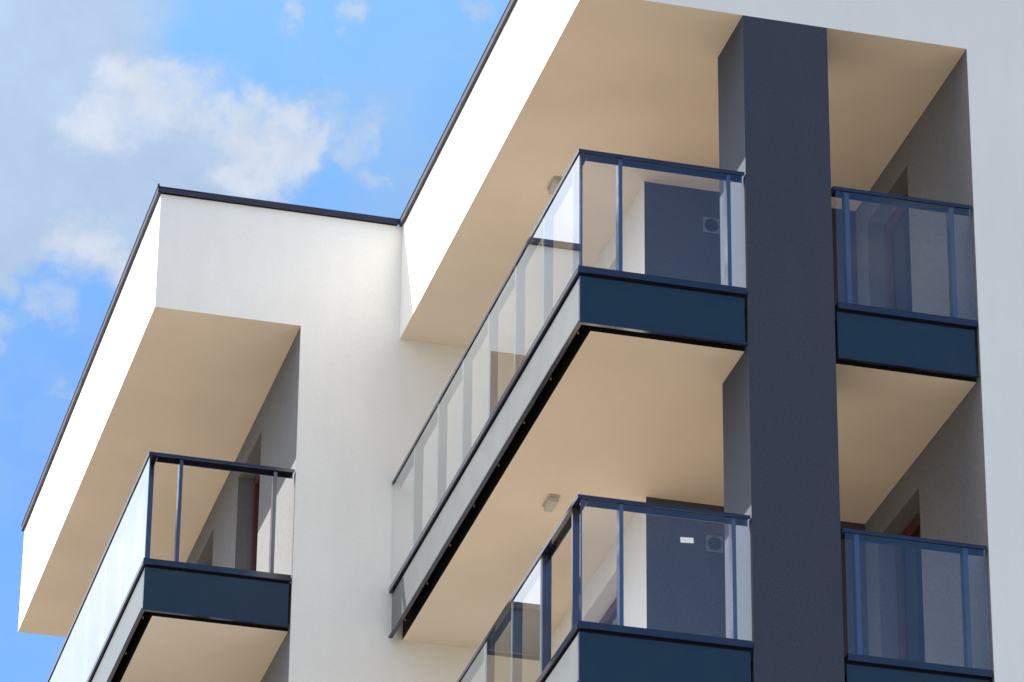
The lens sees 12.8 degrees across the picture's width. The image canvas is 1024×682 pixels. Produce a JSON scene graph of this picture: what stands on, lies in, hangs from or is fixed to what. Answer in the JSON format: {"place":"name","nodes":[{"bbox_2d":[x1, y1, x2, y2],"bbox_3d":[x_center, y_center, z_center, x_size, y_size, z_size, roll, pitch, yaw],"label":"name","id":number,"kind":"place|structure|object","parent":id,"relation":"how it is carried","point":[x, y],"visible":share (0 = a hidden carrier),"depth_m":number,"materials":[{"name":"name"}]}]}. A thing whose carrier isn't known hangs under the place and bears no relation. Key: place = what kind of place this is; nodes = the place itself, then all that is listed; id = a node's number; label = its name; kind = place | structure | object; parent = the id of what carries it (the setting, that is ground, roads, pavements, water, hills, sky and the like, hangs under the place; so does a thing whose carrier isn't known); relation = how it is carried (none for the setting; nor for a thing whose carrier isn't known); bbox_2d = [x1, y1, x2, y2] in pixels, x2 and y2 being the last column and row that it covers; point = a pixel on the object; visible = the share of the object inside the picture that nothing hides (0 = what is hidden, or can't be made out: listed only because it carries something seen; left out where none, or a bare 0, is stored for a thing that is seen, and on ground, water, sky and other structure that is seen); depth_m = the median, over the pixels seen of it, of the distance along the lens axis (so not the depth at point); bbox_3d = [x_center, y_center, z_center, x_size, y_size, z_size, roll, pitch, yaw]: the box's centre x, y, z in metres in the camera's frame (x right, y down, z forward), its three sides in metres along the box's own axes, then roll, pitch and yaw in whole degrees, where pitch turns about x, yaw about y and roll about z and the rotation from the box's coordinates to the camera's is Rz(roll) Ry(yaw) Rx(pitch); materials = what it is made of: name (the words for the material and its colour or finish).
{"place":"outdoors","nodes":[
{"label":"outdoors","id":0,"kind":"place"},
{"bbox_2d":[0,0,509,681],"label":"sky","id":1,"kind":"structure","parent":0,"point":[340,105],"materials":[{"name":"blue"}]},
{"bbox_2d":[18,0,1023,681],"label":"apartment building","id":2,"kind":"structure","parent":0,"point":[292,442],"depth_m":37.61,"materials":[{"name":"white paint"}]},
{"bbox_2d":[250,474,259,570],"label":"balcony door","id":3,"kind":"structure","parent":2,"relation":"in","point":[253,565],"depth_m":43.28,"materials":[{"name":"brown glass"}]},
{"bbox_2d":[542,494,559,511],"bbox_3d":[0.325,1.345,37.698,0.090,0.061,0.230,8,-29,-13],"label":"ceiling lamp","id":4,"kind":"object","parent":2,"relation":"attached to","point":[550,503],"visible":1,"depth_m":37.64,"materials":[{"name":"plastic"}]},
{"bbox_2d":[547,176,561,194],"bbox_3d":[0.373,-1.329,39.051,0.090,0.061,0.230,8,-29,-13],"label":"ceiling lamp","id":5,"kind":"object","parent":2,"relation":"attached to","point":[553,184],"visible":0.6,"depth_m":39.00,"materials":[{"name":"plastic"}]},
{"bbox_2d":[599,597,616,624],"bbox_3d":[0.899,3.194,38.225,0.072,2.282,1.476,8,-29,-13],"label":"balcony door","id":6,"kind":"structure","parent":2,"relation":"in","point":[610,617],"depth_m":38.83,"materials":[{"name":"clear glass"}]},
{"bbox_2d":[680,537,693,542],"bbox_3d":[1.319,1.500,34.317,0.104,0.045,0.001,4,-28,-15],"label":"paper label","id":7,"kind":"object","parent":2,"relation":"attached to","point":[686,540],"visible":1,"depth_m":34.32,"materials":[{"name":"white paper"}]},
{"bbox_2d":[703,217,719,233],"bbox_3d":[1.707,-0.992,38.995,0.148,0.148,0.025,8,-29,-13],"label":"wall vent","id":8,"kind":"object","parent":2,"relation":"attached to","point":[711,225],"depth_m":38.99,"materials":[{"name":"plastic"}]},
{"bbox_2d":[706,535,722,552],"bbox_3d":[1.673,1.672,37.593,0.148,0.148,0.025,8,-29,-13],"label":"wall vent","id":9,"kind":"object","parent":2,"relation":"attached to","point":[714,543],"depth_m":37.59,"materials":[{"name":"plastic"}]},
{"bbox_2d":[884,192,912,311],"bbox_3d":[3.340,-0.211,38.147,0.072,2.282,1.016,8,-29,-13],"label":"balcony door","id":10,"kind":"structure","parent":2,"relation":"in","point":[897,231],"depth_m":38.63,"materials":[{"name":"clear glass"}]},
{"bbox_2d":[895,511,924,661],"bbox_3d":[3.314,2.445,36.752,0.072,2.282,1.016,8,-29,-13],"label":"balcony door","id":11,"kind":"structure","parent":2,"relation":"in","point":[911,641],"depth_m":37.18,"materials":[{"name":"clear glass"}]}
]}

